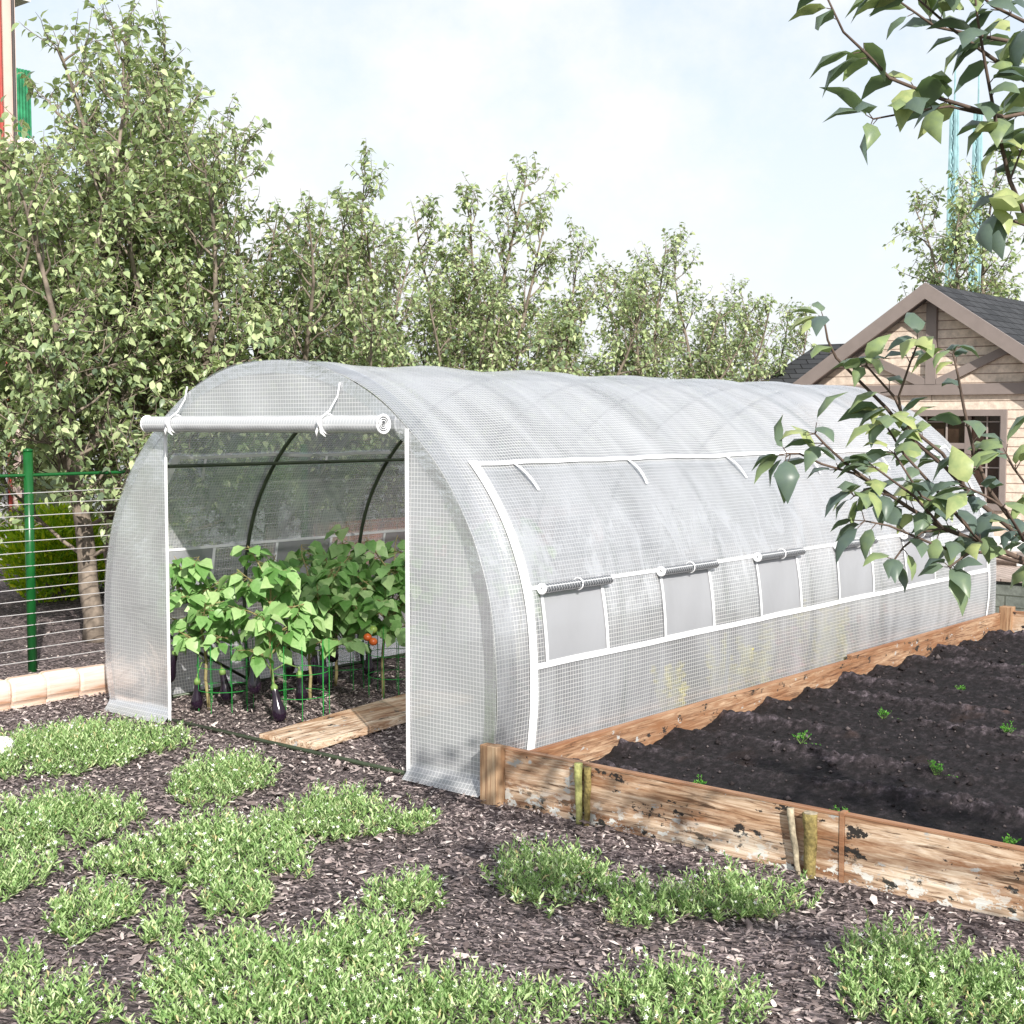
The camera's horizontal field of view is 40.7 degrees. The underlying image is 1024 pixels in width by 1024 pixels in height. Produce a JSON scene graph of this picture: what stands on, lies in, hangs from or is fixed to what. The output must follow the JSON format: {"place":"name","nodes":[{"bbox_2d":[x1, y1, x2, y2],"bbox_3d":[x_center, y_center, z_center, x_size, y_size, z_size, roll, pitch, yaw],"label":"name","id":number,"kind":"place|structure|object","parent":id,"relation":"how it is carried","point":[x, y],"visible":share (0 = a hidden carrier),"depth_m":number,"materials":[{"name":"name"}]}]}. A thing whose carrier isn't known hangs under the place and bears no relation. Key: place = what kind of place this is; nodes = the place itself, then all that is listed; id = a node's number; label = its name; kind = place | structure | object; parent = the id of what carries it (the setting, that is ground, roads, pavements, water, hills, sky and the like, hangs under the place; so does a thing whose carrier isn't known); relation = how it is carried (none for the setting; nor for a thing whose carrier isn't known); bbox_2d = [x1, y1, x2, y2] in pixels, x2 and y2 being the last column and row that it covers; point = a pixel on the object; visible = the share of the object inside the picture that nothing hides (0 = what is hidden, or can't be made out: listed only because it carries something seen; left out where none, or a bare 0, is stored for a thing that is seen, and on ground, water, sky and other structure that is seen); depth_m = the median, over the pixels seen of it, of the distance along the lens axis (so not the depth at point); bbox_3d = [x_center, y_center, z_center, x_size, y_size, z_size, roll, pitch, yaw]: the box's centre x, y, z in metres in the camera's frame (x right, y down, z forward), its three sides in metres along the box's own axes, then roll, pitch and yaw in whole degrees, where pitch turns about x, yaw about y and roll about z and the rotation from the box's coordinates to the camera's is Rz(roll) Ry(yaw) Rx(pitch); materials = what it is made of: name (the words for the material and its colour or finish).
{"place":"outdoors","nodes":[
{"label":"outdoors","id":0,"kind":"place"},
{"bbox_2d":[77,377,594,546],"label":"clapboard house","id":1,"kind":"structure","parent":0,"point":[257,522],"depth_m":19.60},
{"bbox_2d":[0,434,1023,1023],"bbox_3d":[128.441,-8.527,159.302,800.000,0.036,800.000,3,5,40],"label":"ground","id":2,"kind":"structure","parent":0,"point":[80,646],"depth_m":5.11,"materials":[{"name":"brown wood"}]},
{"bbox_2d":[0,679,10,711],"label":"edging log","id":3,"kind":"object","parent":2,"relation":"on","point":[5,696],"visible":1,"depth_m":8.30,"materials":[{"name":"beige wood"}]},
{"bbox_2d":[0,736,14,753],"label":"stone","id":4,"kind":"object","parent":2,"relation":"on","point":[7,740],"visible":0.45,"depth_m":7.13,"materials":[{"name":"white stone"}]},
{"bbox_2d":[0,0,33,559],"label":"apartment block","id":5,"kind":"structure","parent":2,"relation":"on","point":[14,91],"depth_m":17.16,"materials":[{"name":"concrete"}]},
{"bbox_2d":[0,936,47,1010],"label":"ground cover clump","id":6,"kind":"object","parent":2,"relation":"on","point":[21,964],"visible":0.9,"depth_m":4.30,"materials":[{"name":"green plant"}]},
{"bbox_2d":[5,673,46,709],"bbox_3d":[-2.978,1.096,8.449,0.116,0.185,0.232,3,5,40],"label":"edging log","id":7,"kind":"object","parent":2,"relation":"on","point":[27,690],"visible":0.93,"depth_m":8.41,"materials":[{"name":"beige wood"}]},
{"bbox_2d":[0,841,62,901],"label":"ground cover clump","id":8,"kind":"object","parent":2,"relation":"on","point":[14,869],"visible":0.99,"depth_m":5.18,"materials":[{"name":"green plant"}]},
{"bbox_2d":[0,188,73,543],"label":"broadleaf tree","id":9,"kind":"object","parent":2,"relation":"on","point":[19,262],"visible":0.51,"depth_m":10.24,"materials":[{"name":"green plant"}]},
{"bbox_2d":[0,498,105,602],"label":"shrub","id":10,"kind":"object","parent":2,"relation":"on","point":[54,557],"visible":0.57,"depth_m":13.17,"materials":[{"name":"green plant"}]},
{"bbox_2d":[39,667,79,702],"bbox_3d":[-2.836,1.079,8.636,0.116,0.185,0.232,3,5,40],"label":"edging log","id":11,"kind":"object","parent":2,"relation":"on","point":[62,683],"visible":0.91,"depth_m":8.60,"materials":[{"name":"beige wood"}]},
{"bbox_2d":[1,942,125,1023],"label":"ground cover clump","id":12,"kind":"object","parent":2,"relation":"on","point":[32,1009],"visible":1,"depth_m":3.98,"materials":[{"name":"green plant"}]},
{"bbox_2d":[36,510,105,587],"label":"shrub","id":13,"kind":"object","parent":2,"relation":"on","point":[102,558],"depth_m":14.09,"materials":[{"name":"green plant"}]},
{"bbox_2d":[0,778,147,855],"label":"ground cover clump","id":14,"kind":"object","parent":2,"relation":"on","point":[45,808],"visible":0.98,"depth_m":5.84,"materials":[{"name":"green plant"}]},
{"bbox_2d":[75,664,109,697],"bbox_3d":[-2.676,1.076,8.809,0.116,0.185,0.232,3,5,40],"label":"edging log","id":15,"kind":"object","parent":2,"relation":"on","point":[93,679],"visible":0.69,"depth_m":8.76,"materials":[{"name":"beige wood"}]},
{"bbox_2d":[41,870,146,946],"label":"ground cover clump","id":16,"kind":"object","parent":2,"relation":"on","point":[65,909],"visible":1,"depth_m":4.81,"materials":[{"name":"green plant"}]},
{"bbox_2d":[0,712,204,779],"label":"ground cover clump","id":17,"kind":"object","parent":2,"relation":"on","point":[75,738],"visible":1,"depth_m":7.14,"materials":[{"name":"green plant"}]},
{"bbox_2d":[0,0,279,642],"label":"broadleaf tree","id":18,"kind":"object","parent":2,"relation":"on","point":[57,352],"visible":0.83,"depth_m":10.64,"materials":[{"name":"green plant"}]},
{"bbox_2d":[0,0,301,615],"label":"broadleaf tree","id":19,"kind":"object","parent":2,"relation":"on","point":[255,329],"visible":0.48,"depth_m":11.46,"materials":[{"name":"green plant"}]},
{"bbox_2d":[123,888,188,945],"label":"ground cover clump","id":20,"kind":"object","parent":2,"relation":"on","point":[176,922],"visible":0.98,"depth_m":4.65,"materials":[{"name":"green plant"}]},
{"bbox_2d":[0,0,338,569],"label":"broadleaf tree","id":21,"kind":"object","parent":2,"relation":"on","point":[115,89],"visible":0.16,"depth_m":11.91,"materials":[{"name":"green plant"}]},
{"bbox_2d":[52,803,328,894],"bbox_3d":[-1.139,1.277,5.473,0.964,0.204,1.125,3,5,40],"label":"ground cover clump","id":22,"kind":"object","parent":2,"relation":"on","point":[220,827],"visible":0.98,"depth_m":5.40,"materials":[{"name":"green plant"}]},
{"bbox_2d":[169,556,249,709],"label":"aubergine plant","id":23,"kind":"object","parent":2,"relation":"on","point":[205,600],"visible":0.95,"depth_m":8.26,"materials":[{"name":"green plant"}]},
{"bbox_2d":[63,92,379,609],"bbox_3d":[-2.574,-1.415,12.703,2.792,4.783,2.827,0,4,-1],"label":"broadleaf tree","id":24,"kind":"object","parent":2,"relation":"on","point":[286,323],"visible":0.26,"depth_m":12.16,"materials":[{"name":"green plant"}]},
{"bbox_2d":[164,743,282,813],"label":"ground cover clump","id":25,"kind":"object","parent":2,"relation":"on","point":[222,770],"visible":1,"depth_m":6.50,"materials":[{"name":"green plant"}]},
{"bbox_2d":[196,639,253,713],"bbox_3d":[-1.736,0.963,8.350,0.344,0.459,0.344,3,5,40],"label":"plant cage","id":26,"kind":"object","parent":2,"relation":"on","point":[230,682],"visible":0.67,"depth_m":8.26,"materials":[{"name":"green metal"}]},
{"bbox_2d":[192,862,276,921],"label":"ground cover clump","id":27,"kind":"object","parent":2,"relation":"on","point":[259,886],"visible":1,"depth_m":4.92,"materials":[{"name":"green plant"}]},
{"bbox_2d":[211,545,325,721],"bbox_3d":[-1.456,0.711,8.142,0.698,1.036,0.615,3,5,40],"label":"aubergine plant","id":28,"kind":"object","parent":2,"relation":"on","point":[281,582],"visible":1,"depth_m":8.06,"materials":[{"name":"green plant"}]},
{"bbox_2d":[117,957,449,1023],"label":"ground cover clump","id":29,"kind":"object","parent":2,"relation":"on","point":[336,1016],"visible":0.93,"depth_m":3.94,"materials":[{"name":"green plant"}]},
{"bbox_2d":[127,910,442,1023],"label":"ground cover clump","id":30,"kind":"object","parent":2,"relation":"on","point":[201,949],"visible":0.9,"depth_m":4.26,"materials":[{"name":"green plant"}]},
{"bbox_2d":[271,641,329,721],"bbox_3d":[-1.250,0.975,8.151,0.344,0.460,0.344,3,5,40],"label":"plant cage","id":31,"kind":"object","parent":2,"relation":"on","point":[322,673],"visible":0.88,"depth_m":8.09,"materials":[{"name":"green metal"}]},
{"bbox_2d":[248,540,375,701],"bbox_3d":[-1.179,0.700,8.614,0.887,0.992,0.789,3,5,40],"label":"aubergine plant","id":32,"kind":"object","parent":2,"relation":"on","point":[320,587],"visible":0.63,"depth_m":8.58,"materials":[{"name":"green plant"}]},
{"bbox_2d":[0,441,648,671],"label":"wire fence","id":33,"kind":"object","parent":2,"relation":"on","point":[28,475],"visible":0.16,"depth_m":9.64,"materials":[{"name":"metal"}]},
{"bbox_2d":[288,524,375,685],"bbox_3d":[-1.145,0.632,9.094,0.653,1.066,0.992,0,4,-8],"label":"aubergine plant","id":34,"kind":"object","parent":2,"relation":"on","point":[340,552],"visible":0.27,"depth_m":8.93,"materials":[{"name":"green plant"}]},
{"bbox_2d":[259,693,405,749],"bbox_3d":[-0.805,1.189,8.015,0.400,0.040,1.500,2,4,32],"label":"plank","id":35,"kind":"object","parent":2,"relation":"on","point":[335,728],"visible":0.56,"depth_m":7.70,"materials":[{"name":"brown wood"}]},
{"bbox_2d":[261,777,410,841],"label":"ground cover clump","id":36,"kind":"object","parent":2,"relation":"on","point":[323,804],"visible":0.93,"depth_m":5.90,"materials":[{"name":"green plant"}]},
{"bbox_2d":[319,640,369,689],"bbox_3d":[-1.106,0.919,9.100,0.344,0.451,0.344,3,5,40],"label":"plant cage","id":37,"kind":"object","parent":2,"relation":"on","point":[353,661],"visible":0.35,"depth_m":9.01,"materials":[{"name":"green metal"}]},
{"bbox_2d":[271,189,439,518],"bbox_3d":[-1.435,-0.980,12.842,2.071,3.845,2.525,2,4,23],"label":"broadleaf tree","id":38,"kind":"object","parent":2,"relation":"on","point":[381,338],"visible":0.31,"depth_m":12.42,"materials":[{"name":"green plant"}]},
{"bbox_2d":[332,535,409,697],"bbox_3d":[-0.790,0.673,8.798,0.645,1.019,0.736,0,4,5],"label":"tomato plant","id":39,"kind":"object","parent":2,"relation":"on","point":[388,585],"visible":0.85,"depth_m":8.69,"materials":[{"name":"green plant"}]},
{"bbox_2d":[319,893,427,967],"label":"ground cover clump","id":40,"kind":"object","parent":2,"relation":"on","point":[380,926],"visible":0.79,"depth_m":4.54,"materials":[{"name":"green plant"}]},
{"bbox_2d":[367,627,405,698],"bbox_3d":[-0.751,0.935,8.776,0.344,0.460,0.344,3,5,40],"label":"plant cage","id":41,"kind":"object","parent":2,"relation":"on","point":[377,656],"visible":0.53,"depth_m":8.63,"materials":[{"name":"green metal"}]},
{"bbox_2d":[291,138,491,514],"bbox_3d":[-1.515,-1.378,13.608,2.711,4.588,2.678,1,4,8],"label":"broadleaf tree","id":42,"kind":"object","parent":2,"relation":"on","point":[412,301],"visible":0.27,"depth_m":13.48,"materials":[{"name":"green plant"}]},
{"bbox_2d":[360,862,449,914],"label":"ground cover clump","id":43,"kind":"object","parent":2,"relation":"on","point":[399,889],"visible":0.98,"depth_m":4.97,"materials":[{"name":"green plant"}]},
{"bbox_2d":[387,794,442,835],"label":"ground cover clump","id":44,"kind":"object","parent":2,"relation":"on","point":[422,817],"visible":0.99,"depth_m":5.88,"materials":[{"name":"green plant"}]},
{"bbox_2d":[339,507,575,636],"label":"brick wall","id":45,"kind":"structure","parent":2,"relation":"on","point":[390,526],"depth_m":11.62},
{"bbox_2d":[342,947,583,1023],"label":"ground cover clump","id":46,"kind":"object","parent":2,"relation":"on","point":[525,990],"visible":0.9,"depth_m":4.03,"materials":[{"name":"green plant"}]},
{"bbox_2d":[400,241,534,515],"bbox_3d":[-0.532,-0.962,13.953,1.973,3.662,2.405,1,4,14],"label":"broadleaf tree","id":47,"kind":"object","parent":2,"relation":"on","point":[492,355],"visible":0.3,"depth_m":13.70,"materials":[{"name":"green plant"}]},
{"bbox_2d":[383,151,613,498],"bbox_3d":[-0.315,-1.562,14.922,3.126,4.760,2.564,0,4,-7],"label":"broadleaf tree","id":48,"kind":"object","parent":2,"relation":"on","point":[552,259],"visible":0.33,"depth_m":14.74,"materials":[{"name":"green plant"}]},
{"bbox_2d":[520,517,554,618],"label":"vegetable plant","id":49,"kind":"object","parent":2,"relation":"on","point":[537,596],"visible":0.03,"depth_m":9.57,"materials":[{"name":"green plant"}]},
{"bbox_2d":[104,360,995,796],"bbox_3d":[0.659,0.081,9.587,3.146,2.066,6.262,3,5,40],"label":"greenhouse","id":50,"kind":"object","parent":2,"relation":"on","point":[710,522],"visible":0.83,"depth_m":7.93,"materials":[{"name":"white plastic"}]},
{"bbox_2d":[169,548,215,604],"bbox_3d":[-2.089,0.416,8.711,0.048,0.355,0.513,3,5,41],"label":"mesh window","id":51,"kind":"structure","parent":50,"relation":"in","point":[207,552],"depth_m":8.77,"materials":[{"name":"white plastic"}]},
{"bbox_2d":[140,382,390,437],"bbox_3d":[-1.352,-0.532,7.231,1.910,0.276,0.134,3,5,40],"label":"rolled door","id":52,"kind":"structure","parent":50,"relation":"in","point":[328,425],"depth_m":7.12,"materials":[{"name":"white plastic"}]},
{"bbox_2d":[274,538,332,574],"bbox_3d":[-1.438,0.366,9.488,0.050,0.354,0.512,3,5,40],"label":"mesh window","id":53,"kind":"structure","parent":50,"relation":"in","point":[281,550],"depth_m":9.43,"materials":[{"name":"white plastic"}]},
{"bbox_2d":[380,531,404,574],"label":"mesh window","id":54,"kind":"structure","parent":50,"relation":"in","point":[391,536],"depth_m":10.15,"materials":[{"name":"white plastic"}]},
{"bbox_2d":[552,518,580,559],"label":"mesh window","id":55,"kind":"structure","parent":50,"relation":"in","point":[561,522],"depth_m":11.72,"materials":[{"name":"white plastic"}]},
{"bbox_2d":[537,575,613,663],"bbox_3d":[0.316,0.518,6.807,0.068,0.395,0.557,3,5,40],"label":"mesh window","id":56,"kind":"structure","parent":50,"relation":"in","point":[574,612],"depth_m":6.80,"materials":[{"name":"white plastic"}]},
{"bbox_2d":[623,511,654,550],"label":"mesh window","id":57,"kind":"structure","parent":50,"relation":"in","point":[645,540],"depth_m":12.57,"materials":[{"name":"white plastic"}]},
{"bbox_2d":[656,560,718,638],"bbox_3d":[0.969,0.468,7.582,0.067,0.395,0.557,3,5,40],"label":"mesh window","id":58,"kind":"structure","parent":50,"relation":"in","point":[687,595],"depth_m":7.57,"materials":[{"name":"white plastic"}]},
{"bbox_2d":[753,547,805,617],"bbox_3d":[1.622,0.418,8.358,0.067,0.395,0.557,3,5,40],"label":"mesh window","id":59,"kind":"structure","parent":50,"relation":"in","point":[778,572],"depth_m":8.35,"materials":[{"name":"white plastic"}]},
{"bbox_2d":[833,537,877,600],"bbox_3d":[2.273,0.368,9.135,0.069,0.395,0.557,3,5,40],"label":"mesh window","id":60,"kind":"structure","parent":50,"relation":"in","point":[855,580],"depth_m":9.13,"materials":[{"name":"white plastic"}]},
{"bbox_2d":[900,532,935,586],"bbox_3d":[2.927,0.318,9.910,0.067,0.395,0.557,3,5,40],"label":"mesh window","id":61,"kind":"structure","parent":50,"relation":"in","point":[910,549],"depth_m":9.88,"materials":[{"name":"white plastic"}]},
{"bbox_2d":[957,524,987,573],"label":"mesh window","id":62,"kind":"structure","parent":50,"relation":"in","point":[969,569],"depth_m":10.69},
{"bbox_2d":[478,829,645,917],"bbox_3d":[0.133,1.296,5.181,0.539,0.209,0.638,-3,5,-40],"label":"ground cover clump","id":63,"kind":"object","parent":2,"relation":"on","point":[545,858],"visible":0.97,"depth_m":5.12,"materials":[{"name":"green plant"}]},
{"bbox_2d":[574,762,582,823],"bbox_3d":[0.289,1.231,5.997,0.039,0.285,0.036,3,5,40],"label":"stake","id":64,"kind":"object","parent":2,"relation":"on","point":[578,769],"visible":0.95,"depth_m":5.98,"materials":[{"name":"wood"}]},
{"bbox_2d":[487,217,676,505],"bbox_3d":[0.651,-1.342,15.993,2.481,4.197,2.450,-3,5,-43],"label":"broadleaf tree","id":65,"kind":"object","parent":2,"relation":"on","point":[575,340],"visible":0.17,"depth_m":15.76,"materials":[{"name":"green plant"}]},
{"bbox_2d":[584,766,590,825],"bbox_3d":[0.326,1.238,5.966,0.035,0.276,0.032,3,5,40],"label":"stake","id":66,"kind":"object","parent":2,"relation":"on","point":[587,782],"visible":0.95,"depth_m":5.95,"materials":[{"name":"brown wood"}]},
{"bbox_2d":[602,865,702,928],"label":"ground cover clump","id":67,"kind":"object","parent":2,"relation":"on","point":[645,894],"visible":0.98,"depth_m":4.84,"materials":[{"name":"green plant"}]},
{"bbox_2d":[581,222,756,562],"bbox_3d":[1.625,-1.441,17.217,2.268,4.211,2.766,-2,4,-23],"label":"broadleaf tree","id":68,"kind":"object","parent":2,"relation":"on","point":[670,351],"visible":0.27,"depth_m":16.82,"materials":[{"name":"green plant"}]},
{"bbox_2d":[652,661,689,707],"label":"flowering plant","id":69,"kind":"object","parent":2,"relation":"on","point":[677,682],"visible":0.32,"depth_m":7.73,"materials":[{"name":"plant"}]},
{"bbox_2d":[573,942,777,1023],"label":"ground cover clump","id":70,"kind":"object","parent":2,"relation":"on","point":[651,980],"visible":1,"depth_m":4.04,"materials":[{"name":"green plant"}]},
{"bbox_2d":[597,226,793,473],"bbox_3d":[2.175,-1.582,18.239,2.564,4.392,2.596,-1,4,-18],"label":"broadleaf tree","id":71,"kind":"object","parent":2,"relation":"on","point":[707,338],"visible":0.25,"depth_m":17.94,"materials":[{"name":"green plant"}]},
{"bbox_2d":[706,632,753,693],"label":"flowering plant","id":72,"kind":"object","parent":2,"relation":"on","point":[733,668],"visible":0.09,"depth_m":8.12,"materials":[{"name":"green plant"}]},
{"bbox_2d":[654,849,824,921],"bbox_3d":[0.793,1.312,4.939,0.553,0.203,0.534,3,5,40],"label":"ground cover clump","id":73,"kind":"object","parent":2,"relation":"on","point":[734,888],"visible":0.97,"depth_m":4.90,"materials":[{"name":"green plant"}]},
{"bbox_2d":[672,273,816,401],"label":"broadleaf tree","id":74,"kind":"object","parent":2,"relation":"on","point":[789,315],"visible":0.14,"depth_m":19.19,"materials":[{"name":"green plant"}]},
{"bbox_2d":[480,605,1023,921],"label":"raised bed","id":75,"kind":"object","parent":2,"relation":"on","point":[917,853],"visible":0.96,"depth_m":6.43,"materials":[{"name":"brown wood"}]},
{"bbox_2d":[693,774,706,784],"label":"seedling","id":76,"kind":"object","parent":75,"relation":"on","point":[700,781],"visible":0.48,"depth_m":6.23,"materials":[{"name":"green plant"}]},
{"bbox_2d":[582,639,1023,843],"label":"soil crumbs","id":77,"kind":"object","parent":75,"relation":"on","point":[831,763],"visible":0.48,"depth_m":7.14,"materials":[{"name":"black soil"}]},
{"bbox_2d":[792,730,820,744],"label":"seedling","id":78,"kind":"object","parent":75,"relation":"on","point":[801,736],"visible":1,"depth_m":6.91,"materials":[{"name":"green plant"}]},
{"bbox_2d":[878,707,898,718],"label":"seedling","id":79,"kind":"object","parent":75,"relation":"on","point":[884,713],"visible":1,"depth_m":7.66,"materials":[{"name":"green plant"}]},
{"bbox_2d":[928,760,957,777],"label":"seedling","id":80,"kind":"object","parent":75,"relation":"on","point":[936,767],"visible":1,"depth_m":6.46,"materials":[{"name":"green plant"}]},
{"bbox_2d":[1000,721,1015,732],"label":"seedling","id":81,"kind":"object","parent":75,"relation":"on","point":[1005,728],"visible":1,"depth_m":7.25,"materials":[{"name":"green plant"}]},
{"bbox_2d":[1002,833,1021,843],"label":"seedling","id":82,"kind":"object","parent":75,"relation":"on","point":[1012,841],"visible":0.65,"depth_m":5.36,"materials":[{"name":"green plant"}]},
{"bbox_2d":[735,637,771,687],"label":"flowering plant","id":83,"kind":"object","parent":2,"relation":"on","point":[752,673],"visible":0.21,"depth_m":8.42,"materials":[{"name":"green plant"}]},
{"bbox_2d":[787,807,800,874],"bbox_3d":[1.091,1.280,5.326,0.068,0.278,0.028,3,5,40],"label":"stake","id":84,"kind":"object","parent":2,"relation":"on","point":[792,828],"visible":0.91,"depth_m":5.32,"materials":[{"name":"beige wood"}]},
{"bbox_2d":[774,620,813,677],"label":"flowering plant","id":85,"kind":"object","parent":2,"relation":"on","point":[784,674],"visible":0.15,"depth_m":8.73,"materials":[{"name":"plant"}]},
{"bbox_2d":[789,616,815,668],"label":"flowering plant","id":86,"kind":"object","parent":2,"relation":"on","point":[812,660],"visible":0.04,"depth_m":9.00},
{"bbox_2d":[764,344,843,383],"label":"shed","id":87,"kind":"structure","parent":2,"relation":"on","point":[799,367],"depth_m":17.79,"materials":[{"name":"grey wood"}]},
{"bbox_2d":[802,810,817,878],"bbox_3d":[1.140,1.284,5.285,0.060,0.274,0.057,3,5,40],"label":"stake","id":88,"kind":"object","parent":2,"relation":"on","point":[809,818],"visible":0.94,"depth_m":5.26,"materials":[{"name":"yellow wood"}]},
{"bbox_2d":[651,282,1023,612],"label":"cabin","id":89,"kind":"object","parent":2,"relation":"on","point":[989,329],"visible":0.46,"depth_m":14.28,"materials":[{"name":"beige wood"}]},
{"bbox_2d":[911,409,1007,510],"bbox_3d":[4.525,-0.554,14.463,1.345,1.030,0.125,3,5,40],"label":"window","id":90,"kind":"structure","parent":89,"relation":"in","point":[995,421],"depth_m":14.22,"materials":[{"name":"white wood"}]},
{"bbox_2d":[835,607,848,662],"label":"flowering plant","id":91,"kind":"object","parent":2,"relation":"on","point":[840,640],"visible":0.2,"depth_m":9.24,"materials":[{"name":"plant"}]},
{"bbox_2d":[846,603,887,651],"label":"flowering plant","id":92,"kind":"object","parent":2,"relation":"on","point":[885,610],"visible":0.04,"depth_m":9.65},
{"bbox_2d":[752,0,1023,616],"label":"overhanging tree","id":93,"kind":"object","parent":2,"relation":"on","point":[945,503],"visible":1,"depth_m":2.62,"materials":[{"name":"green plant"}]},
{"bbox_2d":[825,905,982,998],"bbox_3d":[1.233,1.356,4.342,0.497,0.192,0.511,1,4,12],"label":"ground cover clump","id":94,"kind":"object","parent":2,"relation":"on","point":[904,944],"visible":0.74,"depth_m":4.36,"materials":[{"name":"green plant"}]},
{"bbox_2d":[811,941,1023,1023],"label":"ground cover clump","id":95,"kind":"object","parent":2,"relation":"on","point":[919,1017],"visible":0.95,"depth_m":4.04,"materials":[{"name":"green plant"}]},
{"bbox_2d":[882,148,1023,301],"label":"broadleaf tree","id":96,"kind":"object","parent":2,"relation":"on","point":[956,245],"visible":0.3,"depth_m":20.29,"materials":[{"name":"green plant"}]},
{"bbox_2d":[969,945,1023,1023],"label":"ground cover clump","id":97,"kind":"object","parent":2,"relation":"on","point":[1008,969],"visible":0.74,"depth_m":4.17,"materials":[{"name":"green plant"}]},
{"bbox_2d":[15,0,1023,422],"label":"sky","id":98,"kind":"structure","parent":0,"point":[708,116],"materials":[{"name":"white"}]},
{"bbox_2d":[945,70,982,291],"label":"lattice tower","id":99,"kind":"structure","parent":0,"point":[977,155],"depth_m":45.35,"materials":[{"name":"teal metal"}]},
{"bbox_2d":[994,536,1023,566],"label":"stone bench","id":100,"kind":"object","parent":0,"point":[1014,549],"visible":0.11,"depth_m":13.14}
]}

